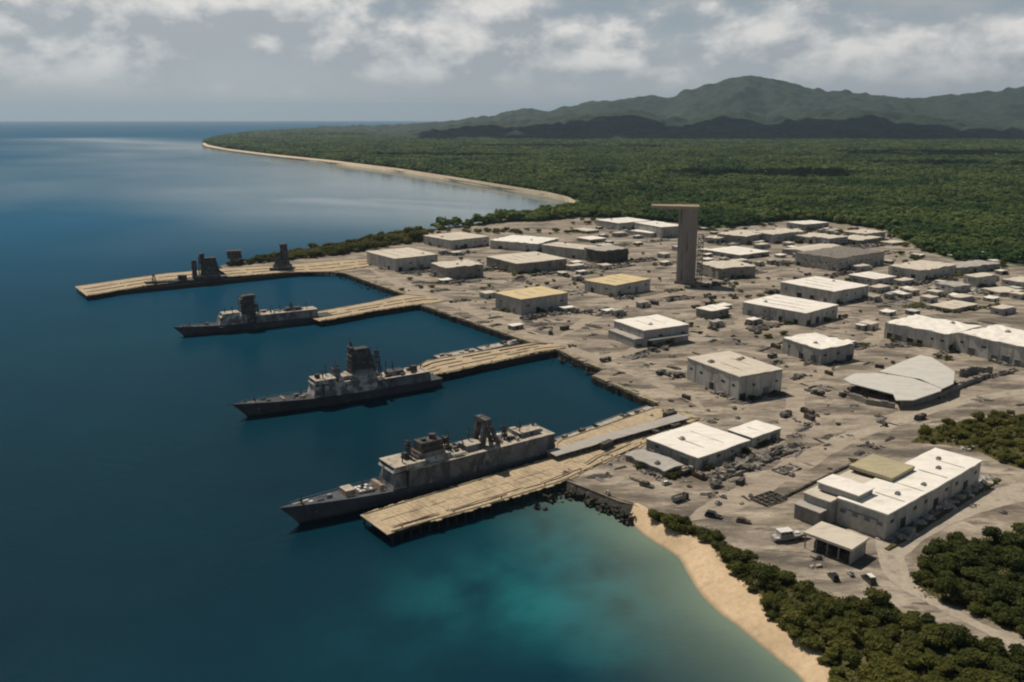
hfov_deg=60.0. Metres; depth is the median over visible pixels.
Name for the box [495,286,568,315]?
tan roofed shed
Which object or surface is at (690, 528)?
shore shrub
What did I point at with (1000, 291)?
store
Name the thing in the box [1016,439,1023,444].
field bush
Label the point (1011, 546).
roadside tree
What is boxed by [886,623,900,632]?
shore shrub
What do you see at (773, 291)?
rubble heap
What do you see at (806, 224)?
house
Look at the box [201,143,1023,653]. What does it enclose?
ground
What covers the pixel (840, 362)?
clutter heap
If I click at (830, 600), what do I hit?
shore shrub
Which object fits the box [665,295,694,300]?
ruined foundation
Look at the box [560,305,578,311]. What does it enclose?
shack
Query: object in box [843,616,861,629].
shore shrub
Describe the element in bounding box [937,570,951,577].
roadside tree
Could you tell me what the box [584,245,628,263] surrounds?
dark block
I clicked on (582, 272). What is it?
shack
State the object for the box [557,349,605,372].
quay wall
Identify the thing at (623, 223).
white hall
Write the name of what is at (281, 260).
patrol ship
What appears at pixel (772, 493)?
lattice frame
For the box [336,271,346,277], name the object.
quay wall
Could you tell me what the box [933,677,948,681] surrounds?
shore shrub
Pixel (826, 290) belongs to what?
warehouse
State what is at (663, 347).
rubble heap
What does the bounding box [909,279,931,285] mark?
rubble heap
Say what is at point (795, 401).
yard road
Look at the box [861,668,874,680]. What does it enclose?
shore shrub
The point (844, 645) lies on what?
shore shrub
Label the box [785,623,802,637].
shore shrub
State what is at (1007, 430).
field bush
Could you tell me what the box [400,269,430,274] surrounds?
rubble heap
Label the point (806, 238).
house
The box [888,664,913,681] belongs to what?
shore shrub
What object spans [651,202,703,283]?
concrete tower
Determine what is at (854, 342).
shack
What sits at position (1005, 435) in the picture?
field bush
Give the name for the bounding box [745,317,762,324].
shack
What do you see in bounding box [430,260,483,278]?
round store
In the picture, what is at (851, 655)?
shore shrub
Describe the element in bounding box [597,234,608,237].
shack
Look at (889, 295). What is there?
shack
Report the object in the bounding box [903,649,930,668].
shore shrub
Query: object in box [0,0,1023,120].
sky
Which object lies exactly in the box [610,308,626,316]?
shack
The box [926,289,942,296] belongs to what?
shack
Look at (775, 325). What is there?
rubble heap
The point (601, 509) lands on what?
boulder
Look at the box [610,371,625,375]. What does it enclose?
rubble heap
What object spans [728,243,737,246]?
shack
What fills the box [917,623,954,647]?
shore shrub
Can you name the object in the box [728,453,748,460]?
clutter heap
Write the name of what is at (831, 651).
shore shrub
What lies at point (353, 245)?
spit shrub
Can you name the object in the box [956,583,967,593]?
roadside tree
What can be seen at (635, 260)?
rubble heap
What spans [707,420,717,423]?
earth mound
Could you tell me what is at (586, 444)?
pier shelter
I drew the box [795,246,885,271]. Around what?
damaged block
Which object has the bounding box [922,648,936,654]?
shore shrub
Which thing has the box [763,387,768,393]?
door
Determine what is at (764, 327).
rubble heap
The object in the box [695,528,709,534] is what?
shore shrub
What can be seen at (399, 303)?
pier
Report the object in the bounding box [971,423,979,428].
field bush
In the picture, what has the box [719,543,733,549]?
shore shrub
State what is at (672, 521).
shore shrub
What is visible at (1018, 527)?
roadside tree
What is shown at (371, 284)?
quay wall
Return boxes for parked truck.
[599,356,611,361]
[656,368,665,374]
[661,369,671,375]
[671,491,688,502]
[673,372,685,377]
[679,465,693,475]
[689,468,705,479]
[707,325,717,329]
[753,329,761,333]
[767,352,777,357]
[770,343,781,348]
[779,410,791,417]
[800,407,814,413]
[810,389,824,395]
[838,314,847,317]
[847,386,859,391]
[914,413,926,420]
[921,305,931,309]
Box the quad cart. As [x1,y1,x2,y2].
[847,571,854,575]
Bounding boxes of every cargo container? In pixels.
[560,325,568,330]
[598,439,613,450]
[649,429,660,434]
[650,300,658,304]
[663,410,676,417]
[670,422,681,429]
[682,393,690,399]
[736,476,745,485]
[804,413,815,420]
[824,370,832,375]
[839,392,850,396]
[875,364,884,368]
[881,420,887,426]
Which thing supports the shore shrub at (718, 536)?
on the scrub ground at (943, 651)
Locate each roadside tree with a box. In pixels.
[909,569,935,581]
[916,554,931,570]
[920,578,935,585]
[921,542,940,557]
[928,561,943,573]
[930,537,955,552]
[932,552,958,563]
[933,571,957,596]
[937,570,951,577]
[938,557,957,571]
[945,531,969,541]
[948,587,973,601]
[950,538,977,545]
[952,543,987,555]
[953,560,966,571]
[954,547,979,566]
[955,566,992,582]
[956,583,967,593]
[957,577,972,590]
[963,588,996,604]
[967,601,986,614]
[969,582,997,598]
[971,537,990,547]
[973,540,991,551]
[976,551,997,561]
[976,554,996,564]
[977,560,996,571]
[981,526,1002,542]
[984,574,1007,586]
[986,607,996,615]
[989,579,1014,591]
[991,546,1005,556]
[991,582,1014,601]
[991,601,1023,623]
[992,612,1000,622]
[998,531,1023,548]
[999,574,1009,581]
[1000,548,1023,564]
[1000,554,1023,570]
[1002,544,1020,548]
[1005,570,1020,578]
[1005,591,1021,606]
[1008,581,1023,596]
[1009,616,1023,625]
[1010,522,1023,534]
[1011,569,1023,577]
[1013,597,1023,609]
[1016,624,1023,635]
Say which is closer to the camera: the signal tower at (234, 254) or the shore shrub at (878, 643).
the shore shrub at (878, 643)
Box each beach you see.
[203,143,575,203]
[631,503,830,681]
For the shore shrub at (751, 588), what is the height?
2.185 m
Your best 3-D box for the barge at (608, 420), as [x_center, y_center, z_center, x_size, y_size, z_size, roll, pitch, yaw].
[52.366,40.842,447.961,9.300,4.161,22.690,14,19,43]
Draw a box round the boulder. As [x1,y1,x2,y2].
[599,505,605,512]
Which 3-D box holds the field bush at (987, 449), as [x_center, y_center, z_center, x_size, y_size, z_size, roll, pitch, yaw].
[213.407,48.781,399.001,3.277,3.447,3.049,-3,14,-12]
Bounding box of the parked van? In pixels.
[860,573,876,584]
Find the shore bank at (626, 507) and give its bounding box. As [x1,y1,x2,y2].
[558,478,633,514]
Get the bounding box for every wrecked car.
[639,480,654,487]
[736,516,750,523]
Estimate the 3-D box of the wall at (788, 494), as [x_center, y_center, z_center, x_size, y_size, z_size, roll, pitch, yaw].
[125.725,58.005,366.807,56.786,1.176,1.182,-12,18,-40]
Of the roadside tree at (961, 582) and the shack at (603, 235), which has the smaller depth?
the roadside tree at (961, 582)
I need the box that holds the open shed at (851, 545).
[803,521,868,564]
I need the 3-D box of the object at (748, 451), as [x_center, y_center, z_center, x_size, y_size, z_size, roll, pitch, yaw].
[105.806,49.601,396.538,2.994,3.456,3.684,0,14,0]
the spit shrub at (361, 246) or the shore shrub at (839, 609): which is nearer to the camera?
the shore shrub at (839, 609)
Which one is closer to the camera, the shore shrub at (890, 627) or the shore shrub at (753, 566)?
the shore shrub at (890, 627)
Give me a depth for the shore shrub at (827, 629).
256.72 m
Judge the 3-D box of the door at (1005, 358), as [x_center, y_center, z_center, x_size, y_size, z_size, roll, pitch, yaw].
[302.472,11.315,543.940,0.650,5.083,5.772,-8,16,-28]
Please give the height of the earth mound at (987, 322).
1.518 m
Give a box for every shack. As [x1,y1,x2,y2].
[438,249,449,254]
[438,278,451,282]
[451,251,464,255]
[479,290,494,298]
[507,323,523,329]
[556,271,568,276]
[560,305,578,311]
[566,263,587,270]
[570,260,582,263]
[571,274,584,280]
[575,270,589,274]
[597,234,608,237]
[597,243,616,245]
[597,263,612,269]
[600,308,613,312]
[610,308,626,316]
[612,231,628,236]
[632,235,643,238]
[635,300,650,307]
[657,252,669,257]
[659,261,672,265]
[701,257,714,261]
[703,253,712,256]
[709,319,724,326]
[716,302,732,308]
[719,257,729,260]
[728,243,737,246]
[730,258,751,263]
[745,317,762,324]
[753,242,770,248]
[754,260,764,266]
[766,259,776,264]
[774,253,786,257]
[782,241,794,245]
[817,229,824,232]
[825,229,835,232]
[845,339,857,345]
[850,263,872,270]
[855,323,866,330]
[858,320,879,330]
[868,294,881,301]
[869,284,890,293]
[879,308,896,315]
[883,292,895,299]
[884,259,894,263]
[893,277,915,285]
[896,292,911,298]
[902,287,920,295]
[904,308,920,314]
[920,294,938,302]
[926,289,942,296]
[927,286,939,289]
[950,293,974,301]
[983,295,999,301]
[990,304,1015,315]
[995,269,1007,274]
[1008,286,1023,289]
[1009,291,1023,299]
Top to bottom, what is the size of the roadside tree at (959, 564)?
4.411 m
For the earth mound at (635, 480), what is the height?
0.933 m
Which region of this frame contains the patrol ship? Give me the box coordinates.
[269,243,294,274]
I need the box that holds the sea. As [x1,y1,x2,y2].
[0,121,802,681]
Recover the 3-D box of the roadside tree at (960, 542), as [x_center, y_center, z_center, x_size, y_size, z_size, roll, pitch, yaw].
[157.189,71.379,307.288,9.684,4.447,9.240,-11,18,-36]
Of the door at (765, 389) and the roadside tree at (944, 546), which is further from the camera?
the door at (765, 389)
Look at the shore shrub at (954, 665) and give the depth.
240.25 m
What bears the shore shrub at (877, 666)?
on the scrub ground at (943, 651)
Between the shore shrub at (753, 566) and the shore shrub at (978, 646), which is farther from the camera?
the shore shrub at (753, 566)
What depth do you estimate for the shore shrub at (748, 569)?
292.90 m
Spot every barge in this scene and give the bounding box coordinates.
[433,348,480,358]
[476,339,519,350]
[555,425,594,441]
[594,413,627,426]
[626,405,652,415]
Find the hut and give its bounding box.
[696,304,728,319]
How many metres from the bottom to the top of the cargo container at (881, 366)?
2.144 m
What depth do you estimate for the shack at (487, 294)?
742.24 m
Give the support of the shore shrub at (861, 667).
on the scrub ground at (943, 651)
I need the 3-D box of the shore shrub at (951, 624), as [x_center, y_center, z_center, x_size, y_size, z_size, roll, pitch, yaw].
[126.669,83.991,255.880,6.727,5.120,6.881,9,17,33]
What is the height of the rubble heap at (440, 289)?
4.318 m
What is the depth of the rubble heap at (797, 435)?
419.27 m
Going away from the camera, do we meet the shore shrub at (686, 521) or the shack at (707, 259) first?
the shore shrub at (686, 521)
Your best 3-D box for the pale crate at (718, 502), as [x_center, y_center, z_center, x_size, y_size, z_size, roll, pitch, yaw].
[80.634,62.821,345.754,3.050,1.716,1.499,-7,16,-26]
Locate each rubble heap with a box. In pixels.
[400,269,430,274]
[433,288,450,291]
[440,279,470,284]
[444,250,475,254]
[449,298,471,302]
[483,266,499,270]
[519,312,553,319]
[528,270,556,275]
[536,326,552,329]
[564,309,583,314]
[565,262,597,270]
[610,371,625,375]
[613,242,634,245]
[613,294,639,299]
[622,257,658,263]
[640,238,668,242]
[640,344,669,353]
[664,288,685,292]
[700,281,730,286]
[715,241,751,245]
[746,324,769,330]
[762,289,779,294]
[766,260,794,265]
[766,320,793,327]
[769,359,783,365]
[786,432,805,437]
[790,373,812,380]
[799,421,819,427]
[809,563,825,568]
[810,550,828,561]
[821,270,859,276]
[846,243,885,248]
[857,441,874,447]
[884,341,910,346]
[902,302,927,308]
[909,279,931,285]
[932,348,959,354]
[936,274,957,278]
[960,445,977,451]
[962,288,981,293]
[974,372,996,379]
[978,302,1000,310]
[993,368,1018,376]
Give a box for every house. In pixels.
[704,235,724,243]
[717,230,761,244]
[752,228,806,243]
[786,220,828,228]
[793,233,829,243]
[813,234,847,244]
[843,229,885,238]
[847,234,882,244]
[880,240,904,244]
[934,281,970,292]
[952,260,999,273]
[963,272,997,287]
[1001,276,1023,289]
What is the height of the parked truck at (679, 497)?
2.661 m
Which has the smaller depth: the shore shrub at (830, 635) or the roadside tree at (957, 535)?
the shore shrub at (830, 635)
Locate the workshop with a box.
[782,333,854,364]
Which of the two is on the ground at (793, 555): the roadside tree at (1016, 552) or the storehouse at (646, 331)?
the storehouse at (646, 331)
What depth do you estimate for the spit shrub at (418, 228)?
1146.48 m
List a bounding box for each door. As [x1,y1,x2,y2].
[680,455,688,465]
[702,458,708,467]
[709,381,713,389]
[739,393,745,399]
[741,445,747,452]
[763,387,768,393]
[770,433,777,439]
[810,354,816,362]
[846,354,852,359]
[895,334,901,340]
[900,516,905,529]
[933,497,938,508]
[963,480,967,488]
[967,347,975,355]
[1001,354,1009,363]
[1014,359,1020,366]
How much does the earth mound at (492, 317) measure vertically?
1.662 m
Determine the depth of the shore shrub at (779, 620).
261.97 m
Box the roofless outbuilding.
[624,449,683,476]
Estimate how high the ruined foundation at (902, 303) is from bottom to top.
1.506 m
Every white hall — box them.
[596,217,650,229]
[635,221,677,237]
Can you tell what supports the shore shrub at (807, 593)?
on the scrub ground at (943, 651)
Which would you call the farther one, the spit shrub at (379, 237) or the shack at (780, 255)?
the spit shrub at (379, 237)
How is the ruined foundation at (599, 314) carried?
on the ground at (793, 555)
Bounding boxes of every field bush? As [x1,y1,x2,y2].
[918,423,932,436]
[928,437,936,442]
[942,418,956,425]
[942,424,952,429]
[942,430,952,436]
[950,429,962,437]
[959,423,973,430]
[960,440,974,445]
[961,429,972,436]
[962,418,974,423]
[971,411,985,418]
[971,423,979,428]
[975,438,986,446]
[978,423,989,427]
[982,431,994,437]
[982,435,994,442]
[983,417,993,421]
[983,446,990,452]
[986,420,993,425]
[989,409,1002,416]
[989,416,1000,423]
[996,418,1012,426]
[996,453,1004,461]
[998,427,1013,433]
[998,438,1016,445]
[1000,453,1015,460]
[1002,432,1013,439]
[1006,409,1015,414]
[1012,418,1022,424]
[1012,453,1021,458]
[1013,427,1023,433]
[1015,459,1023,465]
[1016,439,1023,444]
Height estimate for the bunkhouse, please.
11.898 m
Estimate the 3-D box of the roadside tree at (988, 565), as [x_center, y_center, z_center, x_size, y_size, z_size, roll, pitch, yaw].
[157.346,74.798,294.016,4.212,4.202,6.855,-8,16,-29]
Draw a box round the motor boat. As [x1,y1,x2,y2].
[770,527,806,541]
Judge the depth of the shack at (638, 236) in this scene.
1108.30 m
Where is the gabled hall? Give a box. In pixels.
[782,244,840,253]
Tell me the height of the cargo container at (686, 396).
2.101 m
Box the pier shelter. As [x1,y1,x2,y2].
[546,414,688,459]
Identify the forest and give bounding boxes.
[202,127,1023,262]
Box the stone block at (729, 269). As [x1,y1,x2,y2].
[696,260,755,279]
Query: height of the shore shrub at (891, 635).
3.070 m
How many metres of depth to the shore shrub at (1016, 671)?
234.71 m
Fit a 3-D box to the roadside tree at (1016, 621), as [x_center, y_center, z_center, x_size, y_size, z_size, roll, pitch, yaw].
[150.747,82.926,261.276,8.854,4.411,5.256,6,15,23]
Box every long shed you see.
[884,314,981,350]
[956,324,1023,367]
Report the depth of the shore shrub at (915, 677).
231.48 m
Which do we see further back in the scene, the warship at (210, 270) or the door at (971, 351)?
the warship at (210, 270)
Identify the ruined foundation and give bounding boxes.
[505,277,534,281]
[546,308,574,315]
[568,290,588,294]
[585,307,611,316]
[612,262,635,268]
[623,352,650,359]
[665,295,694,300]
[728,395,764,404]
[771,463,801,474]
[804,384,835,393]
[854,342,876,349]
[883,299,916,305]
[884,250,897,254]
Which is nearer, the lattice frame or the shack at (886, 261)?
the lattice frame
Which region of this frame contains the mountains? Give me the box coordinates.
[318,75,1023,132]
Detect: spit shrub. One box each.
[233,259,241,263]
[254,256,263,262]
[307,249,316,257]
[333,246,344,251]
[337,244,349,251]
[348,243,356,250]
[354,243,365,249]
[369,241,379,248]
[373,234,384,240]
[380,241,388,245]
[388,235,396,240]
[403,227,414,232]
[403,237,411,242]
[408,230,421,238]
[414,226,422,230]
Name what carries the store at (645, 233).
on the ground at (793, 555)
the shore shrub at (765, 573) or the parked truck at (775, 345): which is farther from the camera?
the parked truck at (775, 345)
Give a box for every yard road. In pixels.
[559,268,782,335]
[599,283,931,363]
[690,398,943,520]
[768,314,905,448]
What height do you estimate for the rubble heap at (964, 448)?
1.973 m
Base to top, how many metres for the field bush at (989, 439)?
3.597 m
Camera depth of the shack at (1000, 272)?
853.19 m
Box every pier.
[75,258,374,299]
[312,294,444,325]
[360,406,703,542]
[403,342,566,379]
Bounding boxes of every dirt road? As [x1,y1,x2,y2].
[831,389,1023,440]
[875,538,1023,645]
[901,483,1023,556]
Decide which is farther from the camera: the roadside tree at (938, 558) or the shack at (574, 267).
the shack at (574, 267)
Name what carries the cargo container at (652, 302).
on the ground at (793, 555)
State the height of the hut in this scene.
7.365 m
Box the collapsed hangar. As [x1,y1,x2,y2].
[843,355,992,408]
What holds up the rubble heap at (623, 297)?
on the ground at (793, 555)
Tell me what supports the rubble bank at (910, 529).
on the ground at (793, 555)
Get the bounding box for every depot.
[423,232,489,249]
[490,235,558,251]
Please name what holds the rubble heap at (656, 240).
on the ground at (793, 555)
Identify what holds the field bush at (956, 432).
on the scrub ground at (1008, 462)
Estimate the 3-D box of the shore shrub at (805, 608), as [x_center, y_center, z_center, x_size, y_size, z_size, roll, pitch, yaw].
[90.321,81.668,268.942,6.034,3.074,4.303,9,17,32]
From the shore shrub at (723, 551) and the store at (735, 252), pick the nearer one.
the shore shrub at (723, 551)
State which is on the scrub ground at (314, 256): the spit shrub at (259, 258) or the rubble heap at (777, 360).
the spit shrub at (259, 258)
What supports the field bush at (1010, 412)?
on the scrub ground at (1008, 462)
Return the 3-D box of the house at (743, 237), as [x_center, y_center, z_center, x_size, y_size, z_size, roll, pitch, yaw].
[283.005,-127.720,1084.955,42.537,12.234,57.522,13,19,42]
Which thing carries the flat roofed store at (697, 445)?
on the ground at (793, 555)
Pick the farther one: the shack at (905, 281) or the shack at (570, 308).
the shack at (905, 281)
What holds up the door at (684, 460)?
in the flat roofed store at (697, 445)
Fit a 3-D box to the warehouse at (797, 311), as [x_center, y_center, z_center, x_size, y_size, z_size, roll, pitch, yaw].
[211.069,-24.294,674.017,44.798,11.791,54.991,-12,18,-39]
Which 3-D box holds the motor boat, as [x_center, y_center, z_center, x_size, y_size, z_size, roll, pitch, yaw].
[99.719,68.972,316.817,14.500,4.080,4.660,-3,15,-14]
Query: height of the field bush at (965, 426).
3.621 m
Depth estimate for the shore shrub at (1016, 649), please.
246.69 m
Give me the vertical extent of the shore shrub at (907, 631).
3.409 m
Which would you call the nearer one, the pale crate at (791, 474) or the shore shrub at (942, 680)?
the shore shrub at (942, 680)
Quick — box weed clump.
[909,256,922,260]
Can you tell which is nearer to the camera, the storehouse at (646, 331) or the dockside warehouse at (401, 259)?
the storehouse at (646, 331)
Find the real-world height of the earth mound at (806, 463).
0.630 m
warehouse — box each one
[366,247,437,271]
[687,351,783,399]
[742,294,837,325]
[780,276,869,303]
[793,448,982,538]
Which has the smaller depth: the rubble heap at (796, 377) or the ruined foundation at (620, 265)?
the rubble heap at (796, 377)
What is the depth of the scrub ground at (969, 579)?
283.16 m
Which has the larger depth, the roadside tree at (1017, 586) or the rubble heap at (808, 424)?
the rubble heap at (808, 424)
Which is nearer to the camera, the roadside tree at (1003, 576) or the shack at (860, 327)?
the roadside tree at (1003, 576)
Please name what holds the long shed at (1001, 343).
on the ground at (793, 555)
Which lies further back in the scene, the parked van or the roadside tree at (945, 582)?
the parked van
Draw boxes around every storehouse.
[542,242,596,259]
[608,314,691,346]
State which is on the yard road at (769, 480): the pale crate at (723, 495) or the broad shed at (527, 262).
the pale crate at (723, 495)
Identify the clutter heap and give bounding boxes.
[638,468,662,478]
[646,448,660,454]
[653,342,667,346]
[710,390,734,399]
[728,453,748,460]
[750,315,770,320]
[761,390,788,397]
[764,438,779,446]
[800,359,820,365]
[830,360,845,363]
[853,298,867,302]
[987,359,1014,365]
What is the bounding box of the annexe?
[727,420,781,447]
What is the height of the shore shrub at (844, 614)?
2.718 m
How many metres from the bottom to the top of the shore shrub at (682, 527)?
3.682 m
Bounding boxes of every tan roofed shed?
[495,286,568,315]
[584,274,650,296]
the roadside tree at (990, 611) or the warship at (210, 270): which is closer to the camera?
the roadside tree at (990, 611)
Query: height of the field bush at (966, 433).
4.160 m
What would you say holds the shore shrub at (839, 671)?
on the scrub ground at (943, 651)
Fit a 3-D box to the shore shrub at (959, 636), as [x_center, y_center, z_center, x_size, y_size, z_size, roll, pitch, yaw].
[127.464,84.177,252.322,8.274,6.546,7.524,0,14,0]
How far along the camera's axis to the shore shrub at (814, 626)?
260.00 m
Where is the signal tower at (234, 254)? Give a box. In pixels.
[226,249,241,263]
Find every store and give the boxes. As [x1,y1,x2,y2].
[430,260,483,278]
[573,227,598,233]
[577,236,605,242]
[630,229,654,237]
[645,422,750,468]
[704,246,769,258]
[848,271,896,285]
[929,300,978,312]
[981,286,1023,295]
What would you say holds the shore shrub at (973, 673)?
on the scrub ground at (943, 651)
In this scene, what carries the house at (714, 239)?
on the ground at (793, 555)
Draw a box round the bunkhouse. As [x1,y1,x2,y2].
[888,260,957,279]
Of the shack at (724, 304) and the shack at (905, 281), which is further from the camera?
the shack at (905, 281)
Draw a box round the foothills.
[368,108,1023,138]
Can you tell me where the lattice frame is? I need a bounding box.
[750,490,787,506]
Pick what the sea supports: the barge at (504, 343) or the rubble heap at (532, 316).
the barge at (504, 343)
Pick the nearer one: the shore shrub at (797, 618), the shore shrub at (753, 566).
the shore shrub at (797, 618)
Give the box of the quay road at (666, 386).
[367,267,707,411]
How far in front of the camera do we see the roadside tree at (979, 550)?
299.58 m
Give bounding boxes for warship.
[144,253,228,286]
[173,294,332,335]
[228,342,441,416]
[279,414,556,523]
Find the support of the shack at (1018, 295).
on the ground at (793, 555)
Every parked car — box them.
[661,480,671,485]
[704,510,722,518]
[710,483,724,488]
[827,572,839,580]
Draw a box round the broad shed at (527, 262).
[486,251,567,273]
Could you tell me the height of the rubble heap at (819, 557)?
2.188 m
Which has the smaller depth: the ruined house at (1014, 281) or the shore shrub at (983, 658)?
the shore shrub at (983, 658)
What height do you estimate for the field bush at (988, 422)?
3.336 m
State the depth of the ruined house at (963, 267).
870.85 m
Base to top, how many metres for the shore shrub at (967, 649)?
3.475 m
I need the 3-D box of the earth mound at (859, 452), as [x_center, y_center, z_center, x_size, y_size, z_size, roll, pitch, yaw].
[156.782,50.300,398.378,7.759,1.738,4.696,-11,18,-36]
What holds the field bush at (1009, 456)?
on the scrub ground at (1008, 462)
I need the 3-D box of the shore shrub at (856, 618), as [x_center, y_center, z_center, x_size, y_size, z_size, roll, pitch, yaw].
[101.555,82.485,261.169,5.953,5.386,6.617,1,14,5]
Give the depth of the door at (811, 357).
545.71 m
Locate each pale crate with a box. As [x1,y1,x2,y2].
[715,499,721,504]
[718,493,726,498]
[788,471,794,476]
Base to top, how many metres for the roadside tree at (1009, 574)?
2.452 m
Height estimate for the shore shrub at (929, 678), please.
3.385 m
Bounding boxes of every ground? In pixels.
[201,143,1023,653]
[227,240,423,266]
[635,505,1021,681]
[912,415,1023,469]
[914,537,1023,636]
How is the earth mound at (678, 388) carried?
on the ground at (793, 555)
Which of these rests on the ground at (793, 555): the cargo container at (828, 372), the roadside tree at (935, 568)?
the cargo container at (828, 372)
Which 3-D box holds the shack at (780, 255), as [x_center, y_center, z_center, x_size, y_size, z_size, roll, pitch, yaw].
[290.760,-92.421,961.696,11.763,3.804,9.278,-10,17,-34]
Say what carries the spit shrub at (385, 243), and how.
on the scrub ground at (314, 256)
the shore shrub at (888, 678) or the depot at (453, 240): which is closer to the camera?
the shore shrub at (888, 678)
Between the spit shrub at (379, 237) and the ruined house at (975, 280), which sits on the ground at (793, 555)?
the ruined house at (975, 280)
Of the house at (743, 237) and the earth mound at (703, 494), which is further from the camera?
the house at (743, 237)
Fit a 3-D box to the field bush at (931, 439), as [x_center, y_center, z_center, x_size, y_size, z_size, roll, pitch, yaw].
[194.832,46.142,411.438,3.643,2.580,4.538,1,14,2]
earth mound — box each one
[487,316,503,318]
[521,319,533,322]
[530,323,552,326]
[585,324,602,328]
[586,473,612,478]
[593,473,605,482]
[628,475,640,482]
[666,366,680,369]
[674,387,686,389]
[700,493,717,497]
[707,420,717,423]
[719,486,729,490]
[727,478,736,482]
[792,450,802,457]
[795,427,808,431]
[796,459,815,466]
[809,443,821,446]
[821,434,838,439]
[822,325,839,328]
[853,450,868,455]
[863,301,875,303]
[874,417,886,420]
[976,396,992,401]
[977,321,997,323]
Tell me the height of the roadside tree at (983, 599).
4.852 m
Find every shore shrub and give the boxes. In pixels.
[647,509,663,519]
[660,513,682,530]
[677,523,686,531]
[681,516,691,525]
[686,524,696,532]
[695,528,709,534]
[697,533,712,541]
[710,530,723,536]
[710,541,726,548]
[713,532,725,540]
[717,548,743,561]
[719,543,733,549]
[722,547,747,562]
[725,561,746,573]
[737,572,746,577]
[738,549,758,560]
[744,564,752,572]
[744,578,752,583]
[746,585,757,591]
[748,562,759,571]
[750,563,777,585]
[754,563,774,569]
[759,595,776,608]
[764,609,777,619]
[765,580,782,590]
[765,594,779,610]
[775,573,794,583]
[775,617,784,624]
[777,570,796,582]
[778,601,801,612]
[781,606,808,627]
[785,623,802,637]
[792,579,818,593]
[795,591,809,597]
[796,636,825,649]
[801,604,812,613]
[804,590,816,595]
[805,594,834,617]
[809,621,820,630]
[810,614,828,622]
[815,653,832,663]
[819,591,831,597]
[819,626,837,633]
[820,630,841,643]
[821,596,835,604]
[821,619,842,627]
[825,645,838,658]
[827,637,855,653]
[828,670,835,675]
[828,676,846,681]
[829,615,838,619]
[830,666,845,676]
[832,602,845,615]
[834,621,861,640]
[840,647,862,665]
[841,610,849,616]
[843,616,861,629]
[845,594,862,608]
[846,610,867,627]
[852,597,872,614]
[855,664,871,677]
[861,615,879,628]
[861,627,869,634]
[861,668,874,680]
[862,633,892,655]
[862,648,875,658]
[863,586,891,606]
[863,627,887,639]
[867,651,897,663]
[867,659,892,679]
[872,606,899,622]
[872,673,896,681]
[874,601,894,609]
[877,627,897,638]
[878,659,896,666]
[885,625,898,637]
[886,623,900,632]
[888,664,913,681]
[889,605,901,613]
[892,652,913,668]
[897,671,924,681]
[899,614,922,632]
[899,630,919,641]
[900,612,920,619]
[901,639,924,651]
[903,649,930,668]
[904,629,917,633]
[906,610,921,614]
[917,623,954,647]
[920,612,935,622]
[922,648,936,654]
[922,674,941,681]
[924,653,941,666]
[928,670,940,674]
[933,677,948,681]
[934,661,951,674]
[941,656,954,661]
[942,622,959,629]
[942,659,964,671]
[945,624,978,646]
[948,641,957,647]
[949,647,957,653]
[953,648,976,667]
[958,676,974,681]
[959,667,990,681]
[961,647,974,653]
[968,648,993,665]
[975,641,985,650]
[980,635,1006,656]
[981,672,1017,681]
[985,655,1012,668]
[995,661,1023,681]
[1008,643,1023,655]
[1012,655,1023,664]
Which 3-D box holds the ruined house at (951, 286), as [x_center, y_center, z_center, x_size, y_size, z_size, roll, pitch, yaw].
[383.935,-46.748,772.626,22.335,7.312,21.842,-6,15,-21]
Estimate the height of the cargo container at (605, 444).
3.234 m
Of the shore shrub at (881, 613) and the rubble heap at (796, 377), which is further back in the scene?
the rubble heap at (796, 377)
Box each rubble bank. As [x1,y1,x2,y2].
[698,441,809,483]
[875,474,994,541]
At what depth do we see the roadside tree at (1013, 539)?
305.20 m
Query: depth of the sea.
392.74 m
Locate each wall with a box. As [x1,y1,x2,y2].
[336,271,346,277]
[345,273,404,295]
[421,306,534,343]
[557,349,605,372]
[591,375,659,406]
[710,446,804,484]
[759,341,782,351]
[776,463,851,500]
[885,477,1000,550]
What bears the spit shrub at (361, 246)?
on the scrub ground at (314, 256)
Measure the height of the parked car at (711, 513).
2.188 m
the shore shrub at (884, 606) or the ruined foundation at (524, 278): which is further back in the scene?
the ruined foundation at (524, 278)
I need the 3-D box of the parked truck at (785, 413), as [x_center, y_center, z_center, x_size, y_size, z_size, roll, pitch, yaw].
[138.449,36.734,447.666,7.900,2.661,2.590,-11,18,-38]
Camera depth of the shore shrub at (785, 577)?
285.39 m

